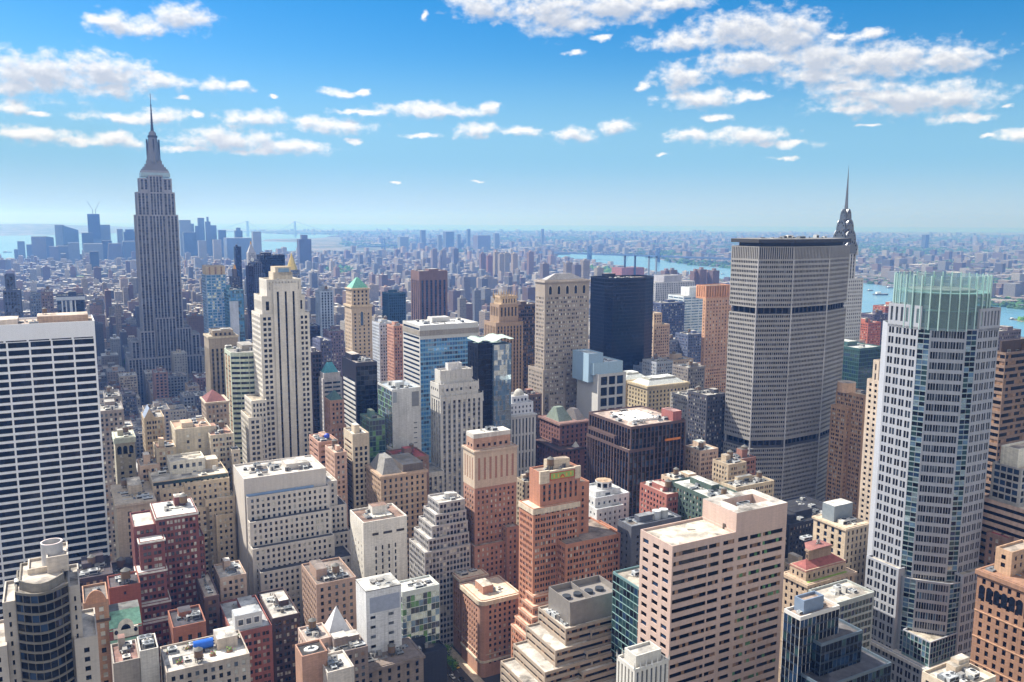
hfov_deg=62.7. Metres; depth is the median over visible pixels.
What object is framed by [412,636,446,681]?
building
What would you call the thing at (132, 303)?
city block
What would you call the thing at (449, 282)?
city block
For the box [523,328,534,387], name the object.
windows
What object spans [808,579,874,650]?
building
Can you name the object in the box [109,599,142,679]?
beaux arts building
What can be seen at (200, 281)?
city block
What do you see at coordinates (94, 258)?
skyscraper
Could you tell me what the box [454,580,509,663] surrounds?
windows
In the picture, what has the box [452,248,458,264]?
apartment tower
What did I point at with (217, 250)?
skyscraper
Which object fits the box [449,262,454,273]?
city block
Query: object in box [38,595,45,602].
window
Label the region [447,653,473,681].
road
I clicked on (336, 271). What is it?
city block
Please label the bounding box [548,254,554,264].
city block
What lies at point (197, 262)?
city block
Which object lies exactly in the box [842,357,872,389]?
windows
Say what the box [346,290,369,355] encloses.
windows
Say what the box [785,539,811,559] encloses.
windows
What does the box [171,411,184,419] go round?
windows
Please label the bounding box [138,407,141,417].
city block
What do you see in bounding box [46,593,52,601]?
window
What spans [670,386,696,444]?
office building
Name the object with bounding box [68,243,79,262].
skyscraper
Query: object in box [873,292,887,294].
boat
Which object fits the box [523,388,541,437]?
office building
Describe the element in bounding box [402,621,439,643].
windows
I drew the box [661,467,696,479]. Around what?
office building
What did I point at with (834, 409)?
windows
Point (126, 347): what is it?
city block
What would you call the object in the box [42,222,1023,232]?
ocean
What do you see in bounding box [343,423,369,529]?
loft tower
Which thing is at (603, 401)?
window
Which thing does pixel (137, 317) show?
city block
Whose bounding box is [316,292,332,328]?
windows
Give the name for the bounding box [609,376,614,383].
window
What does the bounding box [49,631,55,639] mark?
window
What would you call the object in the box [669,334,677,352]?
office building
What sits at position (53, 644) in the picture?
window
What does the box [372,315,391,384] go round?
apartment building
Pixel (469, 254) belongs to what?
city block
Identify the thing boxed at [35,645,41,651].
window
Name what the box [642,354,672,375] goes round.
office building
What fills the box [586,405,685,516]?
office building
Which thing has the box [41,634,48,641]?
window
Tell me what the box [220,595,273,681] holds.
brick building
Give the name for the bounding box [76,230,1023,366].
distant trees
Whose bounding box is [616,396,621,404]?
window
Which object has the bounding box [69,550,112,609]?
building
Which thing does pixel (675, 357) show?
office building
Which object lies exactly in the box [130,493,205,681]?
apartment building
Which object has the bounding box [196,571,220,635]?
brick building
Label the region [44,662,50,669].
window
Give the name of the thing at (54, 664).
window
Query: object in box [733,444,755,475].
office building
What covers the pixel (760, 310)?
windows
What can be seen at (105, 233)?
skyscraper
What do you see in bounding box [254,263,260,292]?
windows
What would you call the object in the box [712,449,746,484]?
office building
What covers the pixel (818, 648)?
window
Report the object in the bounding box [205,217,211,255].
skyscraper
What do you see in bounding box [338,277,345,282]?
city block
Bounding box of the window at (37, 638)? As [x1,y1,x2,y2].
[34,635,40,641]
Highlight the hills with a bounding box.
[0,224,134,234]
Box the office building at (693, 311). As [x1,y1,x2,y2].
[668,286,702,332]
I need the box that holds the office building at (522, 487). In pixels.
[516,470,528,524]
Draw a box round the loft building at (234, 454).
[229,441,240,492]
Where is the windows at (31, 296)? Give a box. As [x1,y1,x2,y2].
[31,296,40,315]
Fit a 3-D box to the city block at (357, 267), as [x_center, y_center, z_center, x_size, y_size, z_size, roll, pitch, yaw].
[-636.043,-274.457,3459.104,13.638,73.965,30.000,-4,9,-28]
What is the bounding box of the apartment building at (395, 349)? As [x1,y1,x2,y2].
[387,321,402,380]
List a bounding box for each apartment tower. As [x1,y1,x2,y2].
[29,291,41,316]
[41,286,53,312]
[234,245,242,288]
[315,286,333,336]
[397,237,408,250]
[411,268,447,319]
[420,230,425,247]
[431,248,436,267]
[437,235,441,249]
[440,249,446,269]
[443,232,453,247]
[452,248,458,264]
[456,234,460,248]
[457,295,465,318]
[462,275,469,302]
[467,229,469,246]
[472,288,480,323]
[473,235,490,249]
[479,252,485,271]
[486,254,492,275]
[493,233,498,247]
[493,251,499,276]
[498,253,504,275]
[503,252,509,275]
[511,252,517,274]
[527,251,533,274]
[540,262,548,278]
[541,229,543,243]
[563,261,572,272]
[572,263,580,276]
[580,259,589,278]
[594,266,603,275]
[651,312,669,357]
[653,299,684,336]
[661,268,668,273]
[669,268,676,274]
[690,269,697,285]
[696,267,706,284]
[708,268,719,283]
[921,235,928,247]
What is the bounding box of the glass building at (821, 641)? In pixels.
[780,590,891,681]
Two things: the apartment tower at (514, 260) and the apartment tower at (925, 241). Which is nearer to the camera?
the apartment tower at (514, 260)
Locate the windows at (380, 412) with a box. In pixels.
[378,409,416,449]
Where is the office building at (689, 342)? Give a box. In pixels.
[675,328,701,362]
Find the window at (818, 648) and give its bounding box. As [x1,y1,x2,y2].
[816,645,820,653]
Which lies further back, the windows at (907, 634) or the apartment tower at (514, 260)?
the apartment tower at (514, 260)
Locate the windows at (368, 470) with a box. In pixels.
[367,470,418,576]
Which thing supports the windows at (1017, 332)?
in the apartment building at (1008, 333)
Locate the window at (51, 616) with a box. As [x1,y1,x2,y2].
[47,612,54,620]
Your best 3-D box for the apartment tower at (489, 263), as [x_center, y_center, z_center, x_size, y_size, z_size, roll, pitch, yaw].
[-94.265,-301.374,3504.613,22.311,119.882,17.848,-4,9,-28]
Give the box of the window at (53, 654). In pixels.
[50,650,57,658]
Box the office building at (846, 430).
[825,380,865,517]
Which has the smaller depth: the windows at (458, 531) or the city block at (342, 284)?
the windows at (458, 531)
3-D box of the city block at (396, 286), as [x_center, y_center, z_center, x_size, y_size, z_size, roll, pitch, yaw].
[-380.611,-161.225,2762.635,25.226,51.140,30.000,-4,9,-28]
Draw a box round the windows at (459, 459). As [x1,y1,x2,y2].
[429,398,463,497]
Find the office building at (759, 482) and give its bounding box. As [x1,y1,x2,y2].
[721,470,773,496]
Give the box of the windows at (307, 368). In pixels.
[251,302,310,460]
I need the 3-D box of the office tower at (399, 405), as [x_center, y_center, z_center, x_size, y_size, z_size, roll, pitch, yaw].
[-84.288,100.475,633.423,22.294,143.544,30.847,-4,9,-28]
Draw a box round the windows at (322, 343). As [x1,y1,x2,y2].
[317,343,330,363]
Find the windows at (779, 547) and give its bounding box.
[641,546,780,681]
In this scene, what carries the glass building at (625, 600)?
on the ground
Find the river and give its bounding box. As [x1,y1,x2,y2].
[557,252,1023,336]
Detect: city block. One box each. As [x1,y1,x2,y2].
[0,258,5,269]
[0,274,4,285]
[0,298,3,310]
[5,259,10,269]
[7,269,15,277]
[13,262,19,271]
[16,279,23,295]
[18,255,23,264]
[23,281,29,286]
[23,290,29,300]
[23,313,30,317]
[24,300,29,309]
[30,268,36,281]
[30,280,36,292]
[36,265,41,276]
[43,265,50,280]
[50,260,55,270]
[54,278,62,284]
[64,268,69,280]
[70,265,75,277]
[73,285,82,292]
[81,277,87,293]
[86,263,91,273]
[86,302,90,314]
[87,276,93,281]
[87,294,93,301]
[89,302,101,313]
[90,313,105,338]
[91,298,103,313]
[93,266,101,282]
[93,278,98,284]
[94,321,104,356]
[97,293,104,301]
[98,370,105,378]
[98,377,106,389]
[99,384,119,392]
[99,392,122,405]
[101,350,118,366]
[102,281,106,294]
[102,362,120,371]
[104,288,111,326]
[104,339,109,348]
[106,327,109,338]
[106,366,125,381]
[108,269,112,278]
[108,380,120,390]
[109,305,122,334]
[110,314,124,336]
[110,334,121,364]
[111,278,118,283]
[111,288,119,298]
[112,323,126,333]
[114,289,122,302]
[115,303,121,336]
[116,258,120,265]
[117,368,137,393]
[120,277,127,290]
[120,329,126,358]
[120,388,136,415]
[122,286,128,306]
[122,323,137,337]
[123,310,131,317]
[123,342,128,364]
[124,413,138,420]
[124,420,132,429]
[125,260,130,272]
[126,316,136,324]
[127,299,138,312]
[128,276,136,294]
[128,282,133,300]
[130,259,136,268]
[131,251,135,259]
[131,271,136,276]
[131,418,141,427]
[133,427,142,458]
[135,305,139,326]
[136,394,140,407]
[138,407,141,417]
[142,401,170,439]
[143,368,151,404]
[147,377,152,403]
[149,388,152,404]
[152,365,168,400]
[156,398,171,403]
[168,371,187,397]
[168,402,186,420]
[170,394,179,402]
[171,349,188,381]
[180,390,194,406]
[182,289,188,302]
[182,297,186,309]
[184,259,187,274]
[185,252,190,262]
[185,379,199,390]
[185,405,198,418]
[186,312,203,347]
[187,279,194,283]
[188,266,193,278]
[188,371,202,380]
[191,290,195,302]
[191,390,206,414]
[193,372,205,390]
[194,257,200,267]
[196,293,201,301]
[199,277,201,292]
[201,356,205,372]
[224,259,230,265]
[227,267,231,275]
[242,279,246,294]
[244,294,246,307]
[245,310,247,339]
[281,247,286,254]
[305,260,310,271]
[307,288,312,296]
[307,295,315,313]
[308,270,318,285]
[309,271,317,287]
[318,264,323,272]
[319,253,323,261]
[329,260,333,270]
[332,286,344,295]
[333,266,339,278]
[333,294,342,305]
[334,305,344,317]
[335,282,345,289]
[336,312,342,322]
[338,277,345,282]
[340,319,344,341]
[342,290,345,305]
[344,250,349,258]
[350,246,355,252]
[351,272,357,279]
[355,265,359,277]
[358,254,362,263]
[364,250,369,257]
[365,257,370,263]
[366,283,378,301]
[369,272,375,283]
[369,303,374,315]
[372,263,379,274]
[372,314,380,320]
[375,257,381,264]
[375,308,381,315]
[378,268,384,274]
[379,273,387,289]
[380,285,391,307]
[382,249,385,257]
[388,278,394,286]
[391,284,400,290]
[394,248,399,255]
[395,263,402,273]
[396,258,402,264]
[396,276,400,284]
[399,286,406,296]
[401,246,405,254]
[402,269,410,282]
[405,252,409,259]
[405,280,410,290]
[406,302,410,313]
[414,250,419,259]
[414,265,421,269]
[421,251,426,258]
[421,258,425,266]
[448,275,454,285]
[448,278,451,287]
[448,289,460,311]
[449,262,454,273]
[450,310,456,317]
[455,264,459,273]
[456,288,464,297]
[457,276,461,287]
[463,269,470,273]
[466,301,472,320]
[467,251,471,259]
[468,275,475,289]
[470,262,474,270]
[478,269,484,276]
[478,277,487,288]
[479,310,489,328]
[480,286,490,305]
[481,275,492,288]
[482,303,489,311]
[493,277,497,286]
[498,271,502,280]
[502,284,511,293]
[504,275,511,285]
[511,284,517,300]
[513,273,518,284]
[518,286,521,300]
[519,276,525,283]
[521,262,526,270]
[522,285,534,300]
[532,273,539,281]
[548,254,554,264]
[682,270,688,276]
[784,552,802,571]
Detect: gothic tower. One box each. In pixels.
[203,327,238,395]
[429,362,483,497]
[484,289,522,391]
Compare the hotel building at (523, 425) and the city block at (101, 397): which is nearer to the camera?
the hotel building at (523, 425)
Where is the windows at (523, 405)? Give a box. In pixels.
[511,405,532,476]
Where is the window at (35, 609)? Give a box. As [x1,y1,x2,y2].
[32,606,38,612]
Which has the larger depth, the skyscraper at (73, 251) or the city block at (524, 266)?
the skyscraper at (73, 251)
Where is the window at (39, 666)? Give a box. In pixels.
[36,664,43,670]
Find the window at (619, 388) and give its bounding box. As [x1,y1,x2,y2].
[617,386,622,393]
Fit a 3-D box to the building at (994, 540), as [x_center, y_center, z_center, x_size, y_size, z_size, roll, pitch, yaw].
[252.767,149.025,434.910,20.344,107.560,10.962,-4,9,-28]
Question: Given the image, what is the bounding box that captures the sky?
[0,0,1023,227]
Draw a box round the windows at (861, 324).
[860,324,879,344]
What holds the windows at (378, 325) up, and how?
in the apartment building at (379, 335)
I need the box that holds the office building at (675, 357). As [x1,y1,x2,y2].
[662,351,692,363]
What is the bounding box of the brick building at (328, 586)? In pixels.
[301,557,356,629]
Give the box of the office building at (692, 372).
[672,360,704,388]
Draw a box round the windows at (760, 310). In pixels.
[724,259,847,498]
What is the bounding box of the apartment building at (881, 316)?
[861,309,887,345]
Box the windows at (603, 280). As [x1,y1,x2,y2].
[590,278,653,370]
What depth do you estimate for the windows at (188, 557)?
436.30 m
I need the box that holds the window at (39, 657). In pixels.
[35,654,42,660]
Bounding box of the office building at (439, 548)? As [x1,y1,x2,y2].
[409,491,470,646]
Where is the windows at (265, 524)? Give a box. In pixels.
[252,500,348,626]
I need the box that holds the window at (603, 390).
[601,387,606,395]
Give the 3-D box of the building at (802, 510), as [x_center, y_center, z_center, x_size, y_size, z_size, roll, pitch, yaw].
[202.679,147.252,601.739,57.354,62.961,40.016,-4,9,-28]
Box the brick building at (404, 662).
[368,637,425,681]
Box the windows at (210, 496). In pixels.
[194,493,232,578]
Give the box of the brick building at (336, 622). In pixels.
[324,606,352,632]
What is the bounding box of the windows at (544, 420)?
[538,420,585,477]
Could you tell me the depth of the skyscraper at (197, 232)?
5471.32 m
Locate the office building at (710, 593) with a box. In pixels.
[637,489,787,681]
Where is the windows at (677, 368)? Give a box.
[675,368,702,388]
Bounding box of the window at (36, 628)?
[33,625,39,632]
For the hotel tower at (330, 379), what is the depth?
689.68 m
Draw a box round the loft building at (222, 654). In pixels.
[160,625,250,681]
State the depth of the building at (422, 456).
592.56 m
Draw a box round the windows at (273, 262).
[257,255,284,276]
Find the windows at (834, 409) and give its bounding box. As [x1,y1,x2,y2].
[827,393,862,516]
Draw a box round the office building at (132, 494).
[110,476,155,558]
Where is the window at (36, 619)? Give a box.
[32,616,39,622]
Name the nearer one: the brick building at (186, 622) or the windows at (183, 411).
the brick building at (186, 622)
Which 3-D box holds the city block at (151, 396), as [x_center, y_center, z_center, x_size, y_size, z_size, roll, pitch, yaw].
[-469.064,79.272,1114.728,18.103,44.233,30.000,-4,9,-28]
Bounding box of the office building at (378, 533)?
[350,501,407,580]
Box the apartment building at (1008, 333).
[997,325,1020,350]
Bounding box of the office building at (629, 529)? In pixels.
[617,507,681,569]
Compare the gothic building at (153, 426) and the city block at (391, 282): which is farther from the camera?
the city block at (391, 282)
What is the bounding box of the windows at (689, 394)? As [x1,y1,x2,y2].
[688,394,724,457]
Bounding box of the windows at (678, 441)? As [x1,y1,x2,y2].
[588,438,682,516]
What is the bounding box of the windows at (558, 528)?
[514,522,617,642]
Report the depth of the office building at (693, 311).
1192.25 m
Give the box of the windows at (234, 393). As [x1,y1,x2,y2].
[225,353,254,463]
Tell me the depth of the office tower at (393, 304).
1200.45 m
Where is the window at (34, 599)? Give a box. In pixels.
[31,596,37,603]
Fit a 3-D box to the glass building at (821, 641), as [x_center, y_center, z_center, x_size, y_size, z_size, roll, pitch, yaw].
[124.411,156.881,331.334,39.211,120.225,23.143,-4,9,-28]
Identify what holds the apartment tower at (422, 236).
on the ground
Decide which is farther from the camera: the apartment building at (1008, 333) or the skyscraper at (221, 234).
the skyscraper at (221, 234)
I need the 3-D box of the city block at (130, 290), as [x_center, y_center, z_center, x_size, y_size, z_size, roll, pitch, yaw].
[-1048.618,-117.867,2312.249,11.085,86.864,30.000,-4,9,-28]
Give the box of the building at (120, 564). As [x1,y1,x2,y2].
[111,557,132,574]
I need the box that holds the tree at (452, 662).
[447,656,458,672]
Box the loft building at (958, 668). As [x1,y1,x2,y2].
[921,653,995,681]
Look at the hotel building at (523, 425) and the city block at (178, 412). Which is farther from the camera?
the city block at (178, 412)
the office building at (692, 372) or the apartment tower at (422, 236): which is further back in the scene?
the apartment tower at (422, 236)
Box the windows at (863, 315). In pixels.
[861,315,886,340]
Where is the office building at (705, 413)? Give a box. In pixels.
[686,385,724,457]
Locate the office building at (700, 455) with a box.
[684,439,717,480]
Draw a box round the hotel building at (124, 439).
[112,425,136,483]
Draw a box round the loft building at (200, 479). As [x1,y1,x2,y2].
[148,451,237,581]
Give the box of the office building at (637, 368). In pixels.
[633,362,641,373]
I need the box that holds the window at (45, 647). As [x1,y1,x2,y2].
[42,643,49,650]
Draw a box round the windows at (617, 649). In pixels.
[611,643,623,674]
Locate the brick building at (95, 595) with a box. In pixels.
[82,582,112,681]
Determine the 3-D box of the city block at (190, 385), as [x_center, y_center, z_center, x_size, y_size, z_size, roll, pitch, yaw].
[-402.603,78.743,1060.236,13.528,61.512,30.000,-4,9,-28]
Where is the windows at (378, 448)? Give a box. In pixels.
[369,446,384,461]
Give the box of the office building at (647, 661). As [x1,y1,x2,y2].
[616,640,669,681]
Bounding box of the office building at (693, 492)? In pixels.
[671,475,737,520]
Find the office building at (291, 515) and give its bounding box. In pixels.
[233,455,350,626]
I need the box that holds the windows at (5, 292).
[5,292,20,317]
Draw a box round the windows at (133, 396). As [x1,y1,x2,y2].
[123,396,135,415]
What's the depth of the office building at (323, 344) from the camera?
891.91 m
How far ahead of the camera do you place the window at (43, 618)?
295.50 m
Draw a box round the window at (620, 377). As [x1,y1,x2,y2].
[617,375,622,383]
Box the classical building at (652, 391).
[627,374,689,410]
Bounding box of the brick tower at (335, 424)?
[324,390,345,448]
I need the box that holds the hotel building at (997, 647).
[970,539,1023,681]
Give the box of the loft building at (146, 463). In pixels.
[137,451,159,480]
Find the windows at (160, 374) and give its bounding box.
[156,374,166,397]
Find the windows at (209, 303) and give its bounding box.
[202,267,224,332]
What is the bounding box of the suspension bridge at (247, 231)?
[217,221,326,235]
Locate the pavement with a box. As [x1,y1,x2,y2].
[447,647,483,681]
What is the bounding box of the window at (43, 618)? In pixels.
[40,614,46,622]
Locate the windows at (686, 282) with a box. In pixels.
[654,282,693,300]
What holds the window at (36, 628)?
in the office tower at (48, 629)
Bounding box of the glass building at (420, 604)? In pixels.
[399,575,439,643]
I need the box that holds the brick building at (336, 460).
[325,438,347,527]
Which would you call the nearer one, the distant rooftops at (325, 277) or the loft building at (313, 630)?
the loft building at (313, 630)
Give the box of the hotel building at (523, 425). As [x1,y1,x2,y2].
[511,389,536,476]
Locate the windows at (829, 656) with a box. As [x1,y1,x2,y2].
[781,642,890,681]
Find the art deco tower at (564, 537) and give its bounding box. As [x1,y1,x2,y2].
[511,456,619,657]
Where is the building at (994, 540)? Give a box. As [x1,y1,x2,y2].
[984,530,1013,565]
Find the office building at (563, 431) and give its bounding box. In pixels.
[536,406,588,478]
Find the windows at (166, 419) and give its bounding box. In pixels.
[166,419,168,439]
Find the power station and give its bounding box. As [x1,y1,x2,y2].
[612,255,657,275]
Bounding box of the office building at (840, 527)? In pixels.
[812,498,868,586]
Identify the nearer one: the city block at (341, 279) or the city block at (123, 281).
the city block at (123, 281)
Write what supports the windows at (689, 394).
in the office building at (705, 413)
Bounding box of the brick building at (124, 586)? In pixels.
[107,567,142,633]
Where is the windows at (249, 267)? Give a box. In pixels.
[247,267,253,337]
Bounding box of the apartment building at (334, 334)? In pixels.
[323,325,344,394]
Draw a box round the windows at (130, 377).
[120,377,136,392]
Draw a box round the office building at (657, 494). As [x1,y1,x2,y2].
[639,479,677,513]
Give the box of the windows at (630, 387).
[629,387,685,405]
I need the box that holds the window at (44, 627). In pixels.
[41,624,47,631]
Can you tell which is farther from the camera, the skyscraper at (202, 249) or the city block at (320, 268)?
the skyscraper at (202, 249)
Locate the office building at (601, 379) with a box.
[572,349,625,418]
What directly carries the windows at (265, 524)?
in the office building at (291, 515)
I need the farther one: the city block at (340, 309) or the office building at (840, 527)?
the city block at (340, 309)
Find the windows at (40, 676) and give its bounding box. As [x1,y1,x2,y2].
[0,652,91,681]
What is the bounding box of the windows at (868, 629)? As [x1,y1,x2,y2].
[862,627,869,648]
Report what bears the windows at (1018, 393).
in the office tower at (1007, 422)
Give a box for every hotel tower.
[229,265,245,340]
[319,360,341,431]
[462,425,518,590]
[696,284,730,392]
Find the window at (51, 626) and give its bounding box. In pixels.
[48,621,54,629]
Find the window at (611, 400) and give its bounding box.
[608,397,614,405]
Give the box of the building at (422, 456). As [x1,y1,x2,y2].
[386,443,428,504]
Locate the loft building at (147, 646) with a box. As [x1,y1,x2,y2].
[137,633,159,681]
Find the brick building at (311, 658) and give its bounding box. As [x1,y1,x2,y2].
[295,639,327,681]
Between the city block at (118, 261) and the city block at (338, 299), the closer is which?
the city block at (338, 299)
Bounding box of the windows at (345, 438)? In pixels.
[345,438,352,527]
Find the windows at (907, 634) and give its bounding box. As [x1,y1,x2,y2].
[867,346,994,681]
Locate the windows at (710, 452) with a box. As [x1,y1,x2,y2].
[701,452,715,478]
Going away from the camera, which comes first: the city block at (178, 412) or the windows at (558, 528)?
the windows at (558, 528)
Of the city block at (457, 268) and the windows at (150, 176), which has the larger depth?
the city block at (457, 268)
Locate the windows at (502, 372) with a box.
[470,352,510,441]
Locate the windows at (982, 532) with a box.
[979,531,1013,563]
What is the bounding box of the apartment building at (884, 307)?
[873,301,891,312]
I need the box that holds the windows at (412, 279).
[412,279,445,319]
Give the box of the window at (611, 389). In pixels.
[609,386,614,394]
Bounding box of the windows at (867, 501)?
[861,501,868,519]
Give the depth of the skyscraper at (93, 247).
4730.78 m
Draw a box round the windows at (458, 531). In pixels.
[410,509,468,642]
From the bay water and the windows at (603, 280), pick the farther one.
the bay water
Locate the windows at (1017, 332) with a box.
[998,332,1019,349]
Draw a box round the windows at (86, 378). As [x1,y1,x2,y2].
[0,376,107,619]
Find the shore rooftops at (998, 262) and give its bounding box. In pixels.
[254,228,1023,305]
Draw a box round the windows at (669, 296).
[669,296,702,332]
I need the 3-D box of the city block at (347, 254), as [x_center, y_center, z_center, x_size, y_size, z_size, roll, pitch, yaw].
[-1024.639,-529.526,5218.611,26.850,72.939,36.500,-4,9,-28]
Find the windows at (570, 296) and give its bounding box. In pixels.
[529,296,586,414]
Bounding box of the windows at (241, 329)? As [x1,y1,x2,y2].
[224,290,244,340]
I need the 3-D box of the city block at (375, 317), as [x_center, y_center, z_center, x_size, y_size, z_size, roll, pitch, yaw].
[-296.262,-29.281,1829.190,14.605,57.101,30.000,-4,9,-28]
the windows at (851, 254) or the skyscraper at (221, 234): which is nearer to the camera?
the windows at (851, 254)
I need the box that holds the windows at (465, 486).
[465,486,515,586]
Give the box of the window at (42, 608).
[39,605,46,612]
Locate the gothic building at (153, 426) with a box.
[141,405,165,456]
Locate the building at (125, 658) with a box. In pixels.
[110,633,140,681]
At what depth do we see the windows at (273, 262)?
1489.38 m
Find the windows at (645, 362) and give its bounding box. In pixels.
[643,362,671,375]
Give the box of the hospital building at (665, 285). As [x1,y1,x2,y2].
[653,274,694,300]
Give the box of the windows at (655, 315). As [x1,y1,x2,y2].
[652,315,667,356]
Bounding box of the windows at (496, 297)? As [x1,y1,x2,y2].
[485,297,520,391]
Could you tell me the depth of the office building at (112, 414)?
593.17 m
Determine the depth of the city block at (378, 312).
2145.72 m
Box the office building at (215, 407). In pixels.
[200,389,229,426]
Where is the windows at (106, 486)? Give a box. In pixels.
[105,479,116,560]
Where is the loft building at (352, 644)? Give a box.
[326,629,368,681]
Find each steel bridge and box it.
[357,237,436,249]
[507,246,730,261]
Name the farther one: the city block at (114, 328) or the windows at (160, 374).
the city block at (114, 328)
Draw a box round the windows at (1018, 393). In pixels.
[985,392,1023,493]
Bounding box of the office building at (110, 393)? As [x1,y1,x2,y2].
[103,385,120,400]
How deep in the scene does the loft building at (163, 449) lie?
518.71 m
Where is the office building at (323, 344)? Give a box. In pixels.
[312,336,331,366]
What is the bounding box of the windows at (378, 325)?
[372,325,387,379]
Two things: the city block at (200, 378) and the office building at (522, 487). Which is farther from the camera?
the city block at (200, 378)
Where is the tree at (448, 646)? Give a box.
[445,644,453,655]
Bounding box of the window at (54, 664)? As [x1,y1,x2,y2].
[51,659,57,667]
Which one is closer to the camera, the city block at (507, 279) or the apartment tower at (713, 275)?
the apartment tower at (713, 275)
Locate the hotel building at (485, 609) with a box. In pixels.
[452,568,518,677]
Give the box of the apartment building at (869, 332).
[860,317,880,344]
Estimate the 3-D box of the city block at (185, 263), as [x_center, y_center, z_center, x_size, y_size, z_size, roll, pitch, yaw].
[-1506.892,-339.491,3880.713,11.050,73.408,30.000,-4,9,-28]
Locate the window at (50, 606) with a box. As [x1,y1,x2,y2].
[47,602,53,610]
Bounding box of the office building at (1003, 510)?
[979,441,1023,563]
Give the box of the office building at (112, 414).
[100,399,124,562]
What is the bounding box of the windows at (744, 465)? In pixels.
[730,465,744,479]
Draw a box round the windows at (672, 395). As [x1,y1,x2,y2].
[671,395,686,430]
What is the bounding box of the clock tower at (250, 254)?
[246,241,255,264]
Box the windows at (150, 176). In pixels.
[130,176,201,401]
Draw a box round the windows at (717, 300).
[702,300,728,392]
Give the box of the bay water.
[0,232,335,258]
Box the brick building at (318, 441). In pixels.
[309,431,337,466]
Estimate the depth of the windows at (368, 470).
552.68 m
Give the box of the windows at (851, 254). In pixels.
[843,254,861,337]
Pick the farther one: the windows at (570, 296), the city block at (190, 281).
the city block at (190, 281)
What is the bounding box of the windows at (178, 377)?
[168,377,185,396]
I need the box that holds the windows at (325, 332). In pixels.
[325,332,342,374]
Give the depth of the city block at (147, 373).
1170.85 m
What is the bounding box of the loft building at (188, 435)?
[170,417,211,455]
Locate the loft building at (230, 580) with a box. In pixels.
[213,557,246,601]
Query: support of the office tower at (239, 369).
on the ground
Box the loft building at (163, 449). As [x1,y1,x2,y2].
[153,437,175,468]
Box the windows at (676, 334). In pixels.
[676,334,700,361]
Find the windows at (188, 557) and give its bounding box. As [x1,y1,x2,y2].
[140,541,204,677]
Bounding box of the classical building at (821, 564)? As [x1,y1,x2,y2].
[778,535,856,681]
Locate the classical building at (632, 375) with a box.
[625,370,643,406]
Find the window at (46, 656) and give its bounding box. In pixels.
[43,653,49,660]
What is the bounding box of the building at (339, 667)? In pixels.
[323,650,353,681]
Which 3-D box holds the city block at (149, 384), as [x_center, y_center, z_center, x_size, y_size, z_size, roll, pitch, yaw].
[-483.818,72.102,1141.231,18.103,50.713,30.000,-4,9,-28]
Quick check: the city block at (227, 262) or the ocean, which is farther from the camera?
the ocean
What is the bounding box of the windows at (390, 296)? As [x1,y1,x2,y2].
[383,294,404,324]
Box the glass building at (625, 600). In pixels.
[611,565,639,675]
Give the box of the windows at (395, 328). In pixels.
[388,328,401,378]
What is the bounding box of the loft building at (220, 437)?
[207,420,233,489]
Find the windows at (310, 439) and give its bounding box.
[310,439,317,456]
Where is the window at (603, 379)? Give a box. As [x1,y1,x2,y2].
[601,377,606,384]
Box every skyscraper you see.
[14,249,18,258]
[17,241,25,258]
[26,244,31,257]
[31,236,46,260]
[46,236,53,257]
[49,246,58,260]
[54,225,63,245]
[58,246,68,260]
[62,225,79,248]
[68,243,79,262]
[81,233,93,249]
[83,243,103,260]
[87,201,100,242]
[89,251,98,270]
[100,225,110,242]
[102,241,111,258]
[107,243,122,259]
[117,229,122,246]
[122,241,135,260]
[123,229,134,240]
[125,96,202,403]
[178,220,190,255]
[182,232,196,258]
[195,226,198,255]
[197,218,204,240]
[198,241,206,263]
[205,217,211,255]
[211,225,216,255]
[212,239,221,262]
[218,230,225,256]
[223,238,251,260]
[234,228,242,237]
[241,266,312,462]
[251,232,261,258]
[297,235,311,269]
[833,168,863,341]
[864,271,1000,681]
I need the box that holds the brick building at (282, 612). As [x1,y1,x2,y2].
[257,587,299,681]
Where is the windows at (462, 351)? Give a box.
[404,324,467,461]
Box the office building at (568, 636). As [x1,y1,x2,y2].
[500,575,615,681]
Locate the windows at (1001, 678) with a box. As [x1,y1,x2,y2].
[983,668,1011,681]
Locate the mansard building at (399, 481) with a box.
[365,452,427,578]
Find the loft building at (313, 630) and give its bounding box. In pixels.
[298,617,331,646]
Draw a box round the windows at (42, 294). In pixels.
[42,294,52,312]
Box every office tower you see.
[0,307,109,619]
[0,538,100,681]
[3,273,22,317]
[56,291,84,312]
[201,265,226,332]
[224,284,244,341]
[224,341,254,463]
[245,263,254,338]
[250,259,261,292]
[256,252,284,276]
[288,253,299,277]
[310,322,319,346]
[310,347,322,433]
[342,351,377,426]
[343,277,372,358]
[355,572,401,655]
[360,408,385,462]
[378,380,420,449]
[382,289,405,324]
[402,316,478,462]
[467,333,513,441]
[517,300,534,389]
[528,273,590,414]
[589,273,653,370]
[723,234,850,501]
[858,359,879,521]
[985,339,1023,494]
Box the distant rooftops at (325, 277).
[0,246,1023,475]
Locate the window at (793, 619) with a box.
[792,617,795,625]
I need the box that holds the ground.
[0,222,1023,681]
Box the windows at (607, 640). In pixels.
[502,631,614,681]
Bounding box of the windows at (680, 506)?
[680,506,700,519]
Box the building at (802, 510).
[783,495,822,559]
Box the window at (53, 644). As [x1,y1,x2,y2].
[50,641,56,649]
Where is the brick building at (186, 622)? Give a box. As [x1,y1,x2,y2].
[168,604,206,643]
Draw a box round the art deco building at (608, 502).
[589,477,628,528]
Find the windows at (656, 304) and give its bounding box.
[653,304,683,336]
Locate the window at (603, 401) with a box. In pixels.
[600,398,606,406]
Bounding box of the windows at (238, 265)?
[234,247,242,288]
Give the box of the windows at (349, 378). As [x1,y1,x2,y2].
[344,375,355,426]
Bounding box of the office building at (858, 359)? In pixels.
[842,339,880,389]

